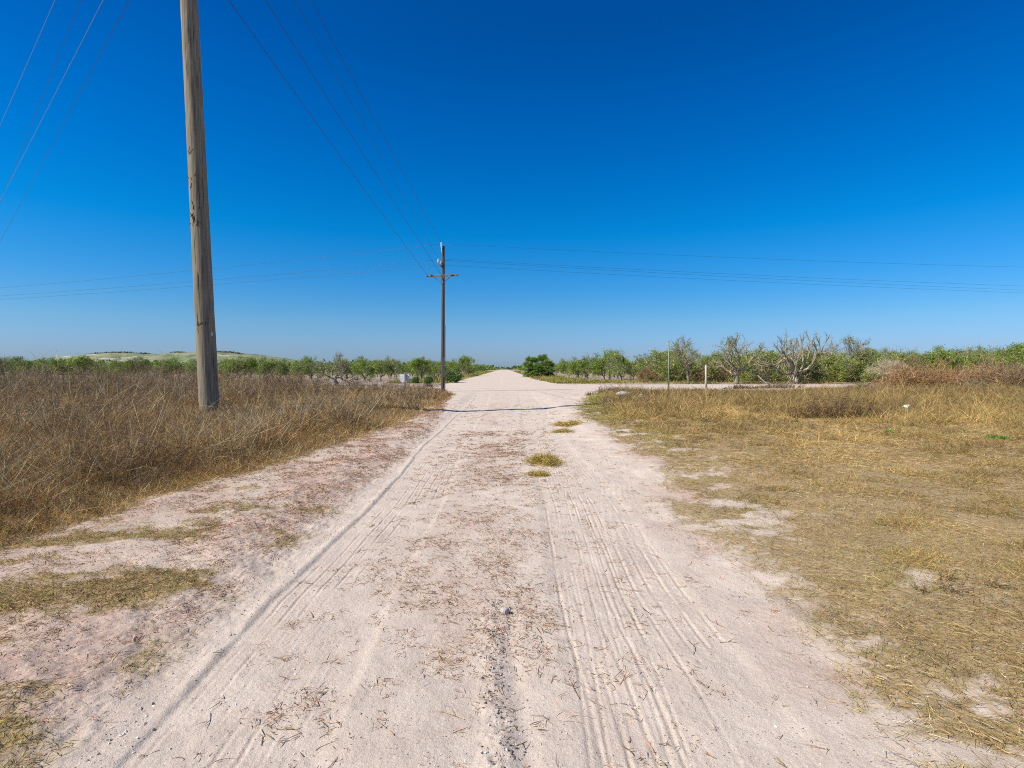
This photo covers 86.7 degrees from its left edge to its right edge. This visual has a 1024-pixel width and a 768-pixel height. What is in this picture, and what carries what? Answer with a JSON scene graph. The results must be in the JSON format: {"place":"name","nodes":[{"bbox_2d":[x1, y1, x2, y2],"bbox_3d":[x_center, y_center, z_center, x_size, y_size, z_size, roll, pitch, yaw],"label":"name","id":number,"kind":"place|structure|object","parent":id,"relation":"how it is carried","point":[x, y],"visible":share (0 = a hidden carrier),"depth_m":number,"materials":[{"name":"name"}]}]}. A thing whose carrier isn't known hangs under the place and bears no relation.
{"place":"outdoors","nodes":[
{"label":"outdoors","id":0,"kind":"place"},
{"bbox_2d":[31,352,300,363],"bbox_3d":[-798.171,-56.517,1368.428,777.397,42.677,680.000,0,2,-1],"label":"hill","id":1,"kind":"structure","parent":0,"point":[183,357],"depth_m":1221.18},
{"bbox_2d":[91,351,244,354],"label":"hill scrub","id":2,"kind":"object","parent":1,"relation":"on","point":[170,352],"visible":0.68,"depth_m":1282.88,"materials":[{"name":"green plant"}]},
{"bbox_2d":[83,370,933,767],"bbox_3d":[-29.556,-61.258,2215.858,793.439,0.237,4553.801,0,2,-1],"label":"dirt road","id":3,"kind":"structure","parent":0,"point":[751,674],"depth_m":3.13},
{"bbox_2d":[2,431,997,767],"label":"gravel","id":4,"kind":"structure","parent":3,"relation":"on","point":[428,653],"depth_m":2.84,"materials":[{"name":"gravel"}]},
{"bbox_2d":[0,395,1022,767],"bbox_3d":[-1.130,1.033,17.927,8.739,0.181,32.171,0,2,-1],"label":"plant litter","id":5,"kind":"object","parent":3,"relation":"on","point":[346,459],"visible":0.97,"depth_m":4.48,"materials":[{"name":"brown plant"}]},
{"bbox_2d":[523,467,555,477],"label":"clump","id":6,"kind":"object","parent":3,"relation":"on","point":[541,472],"visible":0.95,"depth_m":8.17,"materials":[{"name":"yellow plant"}]},
{"bbox_2d":[521,449,566,467],"bbox_3d":[0.525,1.270,9.181,1.029,0.397,0.938,0,2,-1],"label":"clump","id":7,"kind":"object","parent":3,"relation":"on","point":[548,459],"visible":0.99,"depth_m":9.17,"materials":[{"name":"yellow plant"}]},
{"bbox_2d":[545,426,574,432],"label":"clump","id":8,"kind":"object","parent":3,"relation":"on","point":[562,430],"visible":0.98,"depth_m":13.66,"materials":[{"name":"yellow plant"}]},
{"bbox_2d":[547,417,594,427],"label":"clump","id":9,"kind":"object","parent":3,"relation":"on","point":[570,423],"visible":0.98,"depth_m":15.13,"materials":[{"name":"yellow plant"}]},
{"bbox_2d":[0,369,1023,767],"bbox_3d":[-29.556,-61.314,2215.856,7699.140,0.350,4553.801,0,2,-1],"label":"ground","id":10,"kind":"structure","parent":0,"point":[100,699],"depth_m":3.95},
{"bbox_2d":[9,360,43,375],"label":"citrus tree","id":11,"kind":"object","parent":10,"relation":"on","point":[22,365],"visible":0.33,"depth_m":74.12,"materials":[{"name":"green plant"}]},
{"bbox_2d":[4,355,49,377],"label":"citrus tree","id":12,"kind":"object","parent":10,"relation":"on","point":[21,358],"visible":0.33,"depth_m":79.19,"materials":[{"name":"green plant"}]},
{"bbox_2d":[27,362,55,376],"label":"citrus tree","id":13,"kind":"object","parent":10,"relation":"on","point":[51,368],"visible":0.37,"depth_m":66.53,"materials":[{"name":"green plant"}]},
{"bbox_2d":[47,357,67,375],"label":"citrus tree","id":14,"kind":"object","parent":10,"relation":"on","point":[55,362],"visible":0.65,"depth_m":79.85,"materials":[{"name":"green plant"}]},
{"bbox_2d":[62,355,104,379],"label":"citrus tree","id":15,"kind":"object","parent":10,"relation":"on","point":[79,361],"visible":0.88,"depth_m":66.13,"materials":[{"name":"green plant"}]},
{"bbox_2d":[103,359,128,379],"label":"citrus tree","id":16,"kind":"object","parent":10,"relation":"on","point":[114,366],"visible":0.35,"depth_m":66.45,"materials":[{"name":"green plant"}]},
{"bbox_2d":[123,357,142,374],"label":"citrus tree","id":17,"kind":"object","parent":10,"relation":"on","point":[130,364],"visible":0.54,"depth_m":74.32,"materials":[{"name":"green plant"}]},
{"bbox_2d":[134,356,151,372],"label":"citrus tree","id":18,"kind":"object","parent":10,"relation":"on","point":[145,364],"visible":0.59,"depth_m":80.58,"materials":[{"name":"green plant"}]},
{"bbox_2d":[150,359,175,376],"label":"citrus tree","id":19,"kind":"object","parent":10,"relation":"on","point":[168,366],"visible":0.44,"depth_m":67.38,"materials":[{"name":"green plant"}]},
{"bbox_2d":[180,0,219,413],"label":"utility pole","id":20,"kind":"object","parent":10,"relation":"on","point":[206,352],"visible":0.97,"depth_m":16.67,"materials":[{"name":"brown wood"}]},
{"bbox_2d":[0,1,80,201],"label":"power line","id":21,"kind":"object","parent":20,"relation":"attached to","point":[46,86],"visible":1,"depth_m":35.21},
{"bbox_2d":[0,0,102,199],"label":"power line","id":22,"kind":"object","parent":20,"relation":"attached to","point":[59,85],"visible":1,"depth_m":29.80,"materials":[{"name":"metal"}]},
{"bbox_2d":[1,1,128,239],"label":"power line","id":23,"kind":"object","parent":20,"relation":"attached to","point":[73,104],"visible":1,"depth_m":28.18,"materials":[{"name":"metal"}]},
{"bbox_2d":[229,1,427,275],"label":"power line","id":24,"kind":"object","parent":20,"relation":"attached to","point":[316,123],"visible":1,"depth_m":22.82,"materials":[{"name":"metal"}]},
{"bbox_2d":[265,0,440,273],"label":"power line","id":25,"kind":"object","parent":20,"relation":"attached to","point":[343,123],"visible":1,"depth_m":24.64,"materials":[{"name":"metal"}]},
{"bbox_2d":[311,1,440,241],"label":"power line","id":26,"kind":"object","parent":20,"relation":"attached to","point":[369,110],"visible":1,"depth_m":27.24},
{"bbox_2d":[189,393,240,407],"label":"dead weed","id":27,"kind":"object","parent":10,"relation":"on","point":[229,400],"visible":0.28,"depth_m":19.26,"materials":[{"name":"brown plant"}]},
{"bbox_2d":[0,342,454,546],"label":"dry grass","id":28,"kind":"structure","parent":10,"relation":"on","point":[51,430],"depth_m":10.52,"materials":[{"name":"plant"}]},
{"bbox_2d":[220,354,252,376],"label":"citrus tree","id":29,"kind":"object","parent":10,"relation":"on","point":[233,364],"visible":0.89,"depth_m":67.03,"materials":[{"name":"green plant"}]},
{"bbox_2d":[238,355,263,379],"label":"citrus tree","id":30,"kind":"object","parent":10,"relation":"on","point":[250,360],"visible":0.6,"depth_m":75.10,"materials":[{"name":"green plant"}]},
{"bbox_2d":[255,354,286,378],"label":"citrus tree","id":31,"kind":"object","parent":10,"relation":"on","point":[268,365],"visible":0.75,"depth_m":74.54,"materials":[{"name":"green plant"}]},
{"bbox_2d":[269,361,290,376],"bbox_3d":[-26.380,-1.490,61.979,2.412,2.825,2.688,1,2,23],"label":"citrus tree","id":32,"kind":"object","parent":10,"relation":"on","point":[284,369],"visible":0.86,"depth_m":61.62,"materials":[{"name":"green plant"}]},
{"bbox_2d":[290,360,312,379],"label":"citrus tree","id":33,"kind":"object","parent":10,"relation":"on","point":[300,367],"visible":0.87,"depth_m":65.53,"materials":[{"name":"green plant"}]},
{"bbox_2d":[290,355,317,377],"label":"citrus tree","id":34,"kind":"object","parent":10,"relation":"on","point":[306,359],"visible":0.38,"depth_m":75.63,"materials":[{"name":"green plant"}]},
{"bbox_2d":[310,351,364,385],"bbox_3d":[-16.237,-0.279,51.010,5.110,6.236,4.350,0,2,-1],"label":"bare tree","id":35,"kind":"object","parent":10,"relation":"on","point":[338,366],"visible":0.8,"depth_m":50.42,"materials":[{"name":"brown plant"}]},
{"bbox_2d":[349,355,375,380],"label":"citrus tree","id":36,"kind":"object","parent":10,"relation":"on","point":[370,369],"visible":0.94,"depth_m":68.99,"materials":[{"name":"green plant"}]},
{"bbox_2d":[374,356,394,380],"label":"citrus tree","id":37,"kind":"object","parent":10,"relation":"on","point":[378,368],"visible":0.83,"depth_m":72.81,"materials":[{"name":"green plant"}]},
{"bbox_2d":[381,359,409,378],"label":"citrus tree","id":38,"kind":"object","parent":10,"relation":"on","point":[399,365],"visible":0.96,"depth_m":71.84,"materials":[{"name":"green plant"}]},
{"bbox_2d":[399,373,408,387],"bbox_3d":[-7.962,-0.086,39.999,0.730,1.445,0.168,0,2,6],"label":"sign","id":39,"kind":"object","parent":10,"relation":"on","point":[404,377],"visible":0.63,"depth_m":40.02,"materials":[{"name":"white metal"}]},
{"bbox_2d":[407,356,434,378],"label":"citrus tree","id":40,"kind":"object","parent":10,"relation":"on","point":[417,364],"visible":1,"depth_m":69.40,"materials":[{"name":"green plant"}]},
{"bbox_2d":[425,360,449,377],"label":"citrus tree","id":41,"kind":"object","parent":10,"relation":"on","point":[431,373],"visible":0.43,"depth_m":75.44,"materials":[{"name":"green plant"}]},
{"bbox_2d":[0,371,877,767],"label":"weeds","id":42,"kind":"object","parent":10,"relation":"on","point":[394,381],"visible":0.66,"depth_m":3.92,"materials":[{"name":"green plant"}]},
{"bbox_2d":[426,242,458,389],"bbox_3d":[-4.789,-4.492,37.679,2.252,10.648,0.471,0,2,-1],"label":"utility pole","id":43,"kind":"object","parent":10,"relation":"on","point":[443,325],"visible":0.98,"depth_m":37.67,"materials":[{"name":"brown wood"}]},
{"bbox_2d":[0,266,431,299],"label":"power line","id":44,"kind":"object","parent":43,"relation":"attached to","point":[228,283],"visible":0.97,"depth_m":44.48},
{"bbox_2d":[5,260,429,295],"bbox_3d":[-41.072,-9.130,51.551,77.131,0.513,0.016,1,2,21],"label":"power line","id":45,"kind":"object","parent":43,"relation":"attached to","point":[228,278],"visible":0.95,"depth_m":43.81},
{"bbox_2d":[4,244,437,287],"bbox_3d":[-41.599,-10.121,52.159,78.970,0.486,0.016,1,2,22],"label":"power line","id":46,"kind":"object","parent":43,"relation":"attached to","point":[242,265],"visible":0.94,"depth_m":44.07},
{"bbox_2d":[452,244,999,266],"bbox_3d":[31.702,-10.101,44.235,74.127,0.673,0.012,0,2,-10],"label":"power line","id":47,"kind":"object","parent":43,"relation":"attached to","point":[730,257],"visible":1,"depth_m":41.20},
{"bbox_2d":[445,260,1008,289],"bbox_3d":[35.204,-8.926,47.931,82.388,0.465,0.012,0,2,-14],"label":"power line","id":48,"kind":"object","parent":43,"relation":"attached to","point":[708,275],"visible":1,"depth_m":42.83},
{"bbox_2d":[450,259,1009,285],"bbox_3d":[33.860,-8.986,46.508,79.103,0.477,0.012,0,2,-13],"label":"power line","id":49,"kind":"object","parent":43,"relation":"attached to","point":[719,273],"visible":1,"depth_m":42.44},
{"bbox_2d":[449,265,1014,292],"bbox_3d":[35.237,-8.679,47.968,82.468,0.541,0.012,0,2,-14],"label":"power line","id":50,"kind":"object","parent":43,"relation":"attached to","point":[712,279],"visible":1,"depth_m":42.73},
{"bbox_2d":[445,370,460,382],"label":"green shrub","id":51,"kind":"object","parent":10,"relation":"on","point":[452,375],"visible":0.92,"depth_m":61.54,"materials":[{"name":"green plant"}]},
{"bbox_2d":[452,354,475,373],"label":"citrus tree","id":52,"kind":"object","parent":10,"relation":"on","point":[464,360],"visible":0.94,"depth_m":117.40,"materials":[{"name":"green plant"}]},
{"bbox_2d":[14,358,967,374],"bbox_3d":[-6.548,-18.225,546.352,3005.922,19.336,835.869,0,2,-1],"label":"distant orchard","id":53,"kind":"object","parent":10,"relation":"on","point":[492,367],"visible":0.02,"depth_m":196.28,"materials":[{"name":"green plant"}]},
{"bbox_2d":[521,361,533,376],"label":"bush","id":54,"kind":"object","parent":10,"relation":"on","point":[528,365],"visible":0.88,"depth_m":101.41,"materials":[{"name":"green plant"}]},
{"bbox_2d":[525,355,540,374],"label":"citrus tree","id":55,"kind":"object","parent":10,"relation":"on","point":[532,359],"visible":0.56,"depth_m":103.45,"materials":[{"name":"green plant"}]},
{"bbox_2d":[529,362,546,376],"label":"bush","id":56,"kind":"object","parent":10,"relation":"on","point":[537,366],"visible":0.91,"depth_m":100.64,"materials":[{"name":"green plant"}]},
{"bbox_2d":[540,358,555,376],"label":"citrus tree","id":57,"kind":"object","parent":10,"relation":"on","point":[547,363],"visible":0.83,"depth_m":103.57,"materials":[{"name":"green plant"}]},
{"bbox_2d":[555,359,581,377],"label":"citrus tree","id":58,"kind":"object","parent":10,"relation":"on","point":[561,366],"visible":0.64,"depth_m":92.08,"materials":[{"name":"green plant"}]},
{"bbox_2d":[567,357,583,378],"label":"citrus tree","id":59,"kind":"object","parent":10,"relation":"on","point":[572,367],"visible":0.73,"depth_m":87.09,"materials":[{"name":"green plant"}]},
{"bbox_2d":[574,356,594,378],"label":"citrus tree","id":60,"kind":"object","parent":10,"relation":"on","point":[585,363],"visible":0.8,"depth_m":76.09,"materials":[{"name":"green plant"}]},
{"bbox_2d":[588,352,613,379],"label":"citrus tree","id":61,"kind":"object","parent":10,"relation":"on","point":[598,364],"visible":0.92,"depth_m":72.80,"materials":[{"name":"green plant"}]},
{"bbox_2d":[584,385,632,394],"label":"weed mound","id":62,"kind":"object","parent":10,"relation":"on","point":[603,390],"visible":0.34,"depth_m":28.96,"materials":[{"name":"brown plant"}]},
{"bbox_2d":[591,348,627,379],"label":"citrus tree","id":63,"kind":"object","parent":10,"relation":"on","point":[607,355],"visible":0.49,"depth_m":77.37,"materials":[{"name":"green plant"}]},
{"bbox_2d":[602,348,638,379],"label":"citrus tree","id":64,"kind":"object","parent":10,"relation":"on","point":[627,364],"visible":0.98,"depth_m":69.75,"materials":[{"name":"green plant"}]},
{"bbox_2d":[615,357,644,378],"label":"citrus tree","id":65,"kind":"object","parent":10,"relation":"on","point":[630,369],"visible":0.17,"depth_m":81.98,"materials":[{"name":"green plant"}]},
{"bbox_2d":[634,367,657,381],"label":"dead bush","id":66,"kind":"object","parent":10,"relation":"on","point":[640,376],"visible":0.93,"depth_m":63.81,"materials":[{"name":"brown plant"}]},
{"bbox_2d":[633,349,681,380],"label":"scrub bush","id":67,"kind":"object","parent":10,"relation":"on","point":[659,363],"visible":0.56,"depth_m":66.52,"materials":[{"name":"green plant"}]},
{"bbox_2d":[658,351,700,381],"bbox_3d":[19.541,-1.805,63.249,5.652,4.488,4.565,1,2,27],"label":"scrub bush","id":68,"kind":"object","parent":10,"relation":"on","point":[691,369],"visible":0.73,"depth_m":63.00,"materials":[{"name":"green plant"}]},
{"bbox_2d":[664,331,701,382],"bbox_3d":[17.578,-2.680,56.367,4.314,5.643,5.587,0,2,15],"label":"bare tree","id":69,"kind":"object","parent":10,"relation":"on","point":[678,352],"visible":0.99,"depth_m":55.85,"materials":[{"name":"grey plant"}]},
{"bbox_2d":[689,366,711,381],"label":"dead bush","id":70,"kind":"object","parent":10,"relation":"on","point":[694,378],"visible":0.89,"depth_m":62.32,"materials":[{"name":"brown plant"}]},
{"bbox_2d":[697,355,723,381],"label":"scrub bush","id":71,"kind":"object","parent":10,"relation":"on","point":[711,369],"visible":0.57,"depth_m":64.22,"materials":[{"name":"green plant"}]},
{"bbox_2d":[706,354,727,379],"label":"scrub bush","id":72,"kind":"object","parent":10,"relation":"on","point":[718,358],"visible":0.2,"depth_m":71.38,"materials":[{"name":"green plant"}]},
{"bbox_2d":[711,365,733,381],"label":"dead bush","id":73,"kind":"object","parent":10,"relation":"on","point":[726,373],"visible":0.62,"depth_m":66.17,"materials":[{"name":"brown plant"}]},
{"bbox_2d":[701,332,772,383],"bbox_3d":[23.886,-2.554,57.435,7.800,6.573,5.702,1,2,37],"label":"bare tree","id":74,"kind":"object","parent":10,"relation":"on","point":[731,345],"visible":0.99,"depth_m":57.10,"materials":[{"name":"grey plant"}]},
{"bbox_2d":[724,383,763,388],"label":"dry shrub","id":75,"kind":"object","parent":10,"relation":"on","point":[739,386],"visible":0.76,"depth_m":42.51,"materials":[{"name":"grey plant"}]},
{"bbox_2d":[726,350,778,382],"bbox_3d":[27.530,-1.680,62.188,5.006,4.725,5.767,-1,2,-33],"label":"scrub bush","id":76,"kind":"object","parent":10,"relation":"on","point":[750,364],"visible":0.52,"depth_m":61.38,"materials":[{"name":"green plant"}]},
{"bbox_2d":[739,351,784,381],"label":"scrub bush","id":77,"kind":"object","parent":10,"relation":"on","point":[768,367],"visible":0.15,"depth_m":65.94,"materials":[{"name":"green plant"}]},
{"bbox_2d":[751,349,793,380],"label":"scrub bush","id":78,"kind":"object","parent":10,"relation":"on","point":[772,352],"visible":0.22,"depth_m":66.62,"materials":[{"name":"green plant"}]},
{"bbox_2d":[757,381,803,388],"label":"dry shrub","id":79,"kind":"object","parent":10,"relation":"on","point":[781,385],"visible":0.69,"depth_m":43.80,"materials":[{"name":"grey plant"}]},
{"bbox_2d":[569,373,1023,767],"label":"mown grass","id":80,"kind":"structure","parent":10,"relation":"on","point":[1005,411],"depth_m":8.38,"materials":[{"name":"plant"}]},
{"bbox_2d":[760,329,842,384],"bbox_3d":[29.940,-2.346,57.776,8.339,7.742,8.164,0,2,-13],"label":"bare tree","id":81,"kind":"object","parent":10,"relation":"on","point":[795,374],"visible":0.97,"depth_m":57.13,"materials":[{"name":"grey plant"}]},
{"bbox_2d":[780,346,826,382],"bbox_3d":[33.186,-1.891,61.541,6.070,4.820,4.903,0,2,-4],"label":"scrub bush","id":82,"kind":"object","parent":10,"relation":"on","point":[817,363],"visible":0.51,"depth_m":61.11,"materials":[{"name":"green plant"}]},
{"bbox_2d":[785,360,821,382],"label":"scrub bush","id":83,"kind":"object","parent":10,"relation":"on","point":[808,373],"visible":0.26,"depth_m":61.14,"materials":[{"name":"green plant"}]},
{"bbox_2d":[605,385,1023,429],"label":"verge weeds","id":84,"kind":"object","parent":10,"relation":"on","point":[691,388],"visible":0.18,"depth_m":21.20,"materials":[{"name":"brown plant"}]},
{"bbox_2d":[811,339,851,360],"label":"bare tree","id":85,"kind":"object","parent":10,"relation":"on","point":[832,348],"visible":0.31,"depth_m":71.71,"materials":[{"name":"grey plant"}]},
{"bbox_2d":[811,351,853,381],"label":"scrub bush","id":86,"kind":"object","parent":10,"relation":"on","point":[826,359],"visible":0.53,"depth_m":65.38,"materials":[{"name":"green plant"}]},
{"bbox_2d":[777,371,900,418],"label":"dead weed","id":87,"kind":"object","parent":10,"relation":"on","point":[830,411],"visible":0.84,"depth_m":15.81,"materials":[{"name":"brown plant"}]},
{"bbox_2d":[824,356,859,381],"bbox_3d":[39.575,-1.443,65.110,4.610,3.777,4.002,1,2,25],"label":"scrub bush","id":88,"kind":"object","parent":10,"relation":"on","point":[831,370],"visible":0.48,"depth_m":64.94,"materials":[{"name":"green plant"}]},
{"bbox_2d":[834,356,875,382],"bbox_3d":[39.258,-1.518,62.725,4.513,4.382,4.978,0,2,-2],"label":"scrub bush","id":89,"kind":"object","parent":10,"relation":"on","point":[849,364],"visible":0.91,"depth_m":62.21,"materials":[{"name":"green plant"}]},
{"bbox_2d":[839,334,871,381],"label":"tree","id":90,"kind":"object","parent":10,"relation":"on","point":[850,349],"visible":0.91,"depth_m":66.00,"materials":[{"name":"grey plant"}]},
{"bbox_2d":[841,350,877,380],"bbox_3d":[42.165,-1.949,65.536,4.819,4.738,5.966,0,2,9],"label":"scrub bush","id":91,"kind":"object","parent":10,"relation":"on","point":[868,363],"visible":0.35,"depth_m":64.38,"materials":[{"name":"green plant"}]},
{"bbox_2d":[852,344,896,379],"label":"citrus tree","id":92,"kind":"object","parent":10,"relation":"on","point":[876,356],"visible":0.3,"depth_m":70.99,"materials":[{"name":"green plant"}]},
{"bbox_2d":[863,359,898,382],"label":"dry shrub","id":93,"kind":"object","parent":10,"relation":"on","point":[882,367],"visible":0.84,"depth_m":44.31,"materials":[{"name":"beige plant"}]},
{"bbox_2d":[869,353,911,381],"bbox_3d":[42.997,-1.580,61.454,5.019,3.986,4.054,1,2,30],"label":"scrub bush","id":94,"kind":"object","parent":10,"relation":"on","point":[876,366],"visible":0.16,"depth_m":61.55,"materials":[{"name":"green plant"}]},
{"bbox_2d":[892,346,932,370],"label":"citrus tree","id":95,"kind":"object","parent":10,"relation":"on","point":[922,361],"visible":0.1,"depth_m":78.82,"materials":[{"name":"green plant"}]},
{"bbox_2d":[898,347,928,370],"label":"citrus tree","id":96,"kind":"object","parent":10,"relation":"on","point":[904,356],"visible":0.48,"depth_m":70.48,"materials":[{"name":"green plant"}]},
{"bbox_2d":[871,348,973,387],"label":"dry shrub","id":97,"kind":"object","parent":10,"relation":"on","point":[931,377],"visible":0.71,"depth_m":39.99,"materials":[{"name":"brown plant"}]},
{"bbox_2d":[921,345,959,372],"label":"citrus tree","id":98,"kind":"object","parent":10,"relation":"on","point":[939,356],"visible":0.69,"depth_m":79.91,"materials":[{"name":"green plant"}]},
{"bbox_2d":[912,351,990,384],"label":"dry shrub","id":99,"kind":"object","parent":10,"relation":"on","point":[957,375],"visible":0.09,"depth_m":41.98,"materials":[{"name":"brown plant"}]},
{"bbox_2d":[941,345,972,373],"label":"citrus tree","id":100,"kind":"object","parent":10,"relation":"on","point":[960,359],"visible":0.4,"depth_m":87.78,"materials":[{"name":"green plant"}]},
{"bbox_2d":[910,569,1023,594],"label":"dead weed","id":101,"kind":"object","parent":10,"relation":"on","point":[951,591],"visible":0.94,"depth_m":3.66,"materials":[{"name":"brown plant"}]},
{"bbox_2d":[950,371,993,387],"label":"dry shrub","id":102,"kind":"object","parent":10,"relation":"on","point":[969,383],"visible":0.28,"depth_m":40.15,"materials":[{"name":"brown plant"}]},
{"bbox_2d":[959,346,1000,372],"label":"citrus tree","id":103,"kind":"object","parent":10,"relation":"on","point":[976,358],"visible":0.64,"depth_m":70.46,"materials":[{"name":"green plant"}]},
{"bbox_2d":[962,342,1006,356],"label":"citrus tree","id":104,"kind":"object","parent":10,"relation":"on","point":[978,349],"visible":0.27,"depth_m":87.30,"materials":[{"name":"green plant"}]},
{"bbox_2d":[948,343,1023,383],"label":"dry shrub","id":105,"kind":"object","parent":10,"relation":"on","point":[976,372],"visible":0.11,"depth_m":42.56,"materials":[{"name":"brown plant"}]},
{"bbox_2d":[962,342,1023,387],"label":"dry shrub","id":106,"kind":"object","parent":10,"relation":"on","point":[1007,376],"visible":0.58,"depth_m":40.20,"materials":[{"name":"brown plant"}]},
{"bbox_2d":[974,345,1023,373],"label":"citrus tree","id":107,"kind":"object","parent":10,"relation":"on","point":[993,352],"visible":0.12,"depth_m":79.47,"materials":[{"name":"green plant"}]},
{"bbox_2d":[989,340,1023,371],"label":"citrus tree","id":108,"kind":"object","parent":10,"relation":"on","point":[1015,347],"visible":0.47,"depth_m":70.10,"materials":[{"name":"green plant"}]},
{"bbox_2d":[0,0,1023,367],"label":"sky","id":109,"kind":"structure","parent":0,"point":[880,134],"materials":[{"name":"blue"}]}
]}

